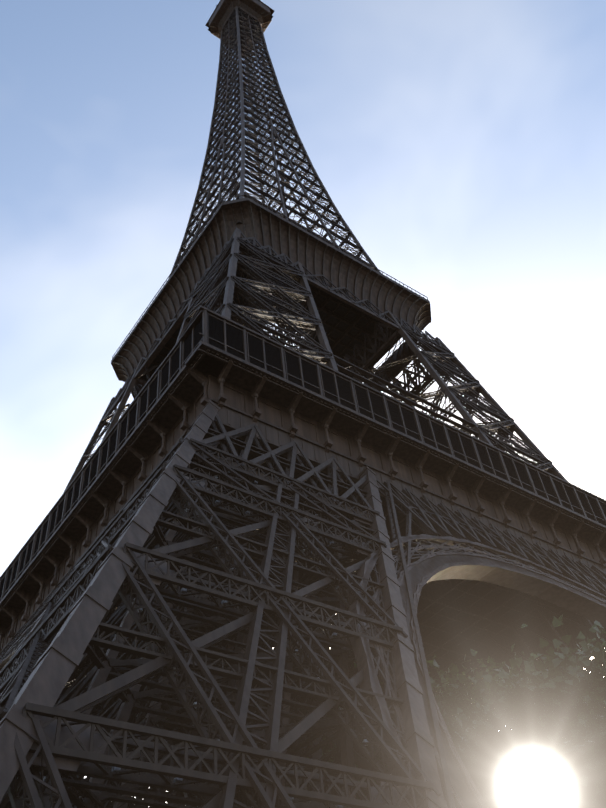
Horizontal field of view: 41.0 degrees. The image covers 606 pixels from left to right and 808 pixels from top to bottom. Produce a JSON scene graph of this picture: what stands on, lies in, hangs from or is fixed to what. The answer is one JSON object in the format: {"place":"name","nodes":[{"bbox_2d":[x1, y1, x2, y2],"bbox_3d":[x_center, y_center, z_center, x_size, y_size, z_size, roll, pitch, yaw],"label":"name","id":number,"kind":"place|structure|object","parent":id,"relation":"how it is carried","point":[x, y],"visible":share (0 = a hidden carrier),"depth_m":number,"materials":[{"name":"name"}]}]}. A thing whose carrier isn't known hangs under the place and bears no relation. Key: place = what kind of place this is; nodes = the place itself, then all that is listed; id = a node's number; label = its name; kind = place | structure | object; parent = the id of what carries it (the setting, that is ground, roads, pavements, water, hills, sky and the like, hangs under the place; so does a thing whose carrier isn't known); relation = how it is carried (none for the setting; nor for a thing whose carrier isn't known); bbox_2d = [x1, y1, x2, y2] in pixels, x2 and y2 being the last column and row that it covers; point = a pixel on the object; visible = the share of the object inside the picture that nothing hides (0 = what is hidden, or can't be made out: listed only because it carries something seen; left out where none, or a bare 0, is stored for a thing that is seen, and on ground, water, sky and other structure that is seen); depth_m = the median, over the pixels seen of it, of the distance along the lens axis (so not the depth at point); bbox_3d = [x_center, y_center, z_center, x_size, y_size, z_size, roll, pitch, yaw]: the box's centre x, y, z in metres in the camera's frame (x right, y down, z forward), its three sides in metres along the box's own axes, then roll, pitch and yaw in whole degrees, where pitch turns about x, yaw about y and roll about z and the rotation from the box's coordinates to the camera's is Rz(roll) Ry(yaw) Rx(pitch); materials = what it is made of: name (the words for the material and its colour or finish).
{"place":"outdoors","nodes":[
{"label":"outdoors","id":0,"kind":"place"},
{"bbox_2d":[0,0,605,806],"label":"sky","id":1,"kind":"structure","parent":0,"point":[461,144],"materials":[{"name":"blue"}]},
{"label":"ground","id":2,"kind":"structure","parent":0,"visible":0},
{"bbox_2d":[0,7,605,807],"bbox_3d":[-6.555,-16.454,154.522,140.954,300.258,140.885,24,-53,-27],"label":"tower lattice framework","id":3,"kind":"object","parent":2,"relation":"on","point":[244,751],"depth_m":47.25,"materials":[{"name":"metal"}]},
{"bbox_2d":[18,461,390,807],"bbox_3d":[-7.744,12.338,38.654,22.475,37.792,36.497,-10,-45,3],"label":"tower lamp housings","id":4,"kind":"object","parent":3,"relation":"on","point":[176,779],"depth_m":38.43,"materials":[{"name":"black metal"}]},
{"bbox_2d":[0,0,605,807],"bbox_3d":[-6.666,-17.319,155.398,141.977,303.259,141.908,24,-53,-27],"label":"tower box girders","id":5,"kind":"object","parent":2,"relation":"on","point":[54,666],"depth_m":76.84,"materials":[{"name":"metal"}]},
{"bbox_2d":[0,0,605,748],"bbox_3d":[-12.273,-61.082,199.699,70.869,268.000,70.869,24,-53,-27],"label":"tower frieze and coves","id":6,"kind":"object","parent":5,"relation":"on","point":[252,402],"depth_m":92.84,"materials":[{"name":"paint"}]},
{"bbox_2d":[0,315,605,600],"bbox_3d":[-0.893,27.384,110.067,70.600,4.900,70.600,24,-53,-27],"label":"gallery railing","id":7,"kind":"object","parent":5,"relation":"attached to","point":[234,338],"depth_m":85.21,"materials":[{"name":"brown metal"}]},
{"bbox_2d":[92,10,576,751],"bbox_3d":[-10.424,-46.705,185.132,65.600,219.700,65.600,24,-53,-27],"label":"tower decks and rooms","id":8,"kind":"object","parent":5,"relation":"on","point":[338,348],"depth_m":113.37,"materials":[{"name":"brown metal"}]},
{"bbox_2d":[258,636,551,807],"bbox_3d":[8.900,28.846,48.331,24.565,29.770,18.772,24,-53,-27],"label":"tree","id":9,"kind":"object","parent":2,"relation":"on","point":[451,710],"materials":[{"name":"plant"}]},
{"bbox_2d":[432,642,578,730],"bbox_3d":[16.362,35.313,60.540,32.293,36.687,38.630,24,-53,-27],"label":"tree","id":10,"kind":"object","parent":2,"relation":"on","point":[469,699],"depth_m":66.00,"materials":[{"name":"plant"}]},
{"bbox_2d":[442,614,605,807],"bbox_3d":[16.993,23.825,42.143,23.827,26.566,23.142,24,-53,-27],"label":"tree","id":11,"kind":"object","parent":2,"relation":"on","point":[564,691],"depth_m":40.35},
{"bbox_2d":[515,663,605,807],"bbox_3d":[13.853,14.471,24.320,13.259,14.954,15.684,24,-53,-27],"label":"tree","id":12,"kind":"object","parent":2,"relation":"on","point":[578,780],"depth_m":24.92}
]}

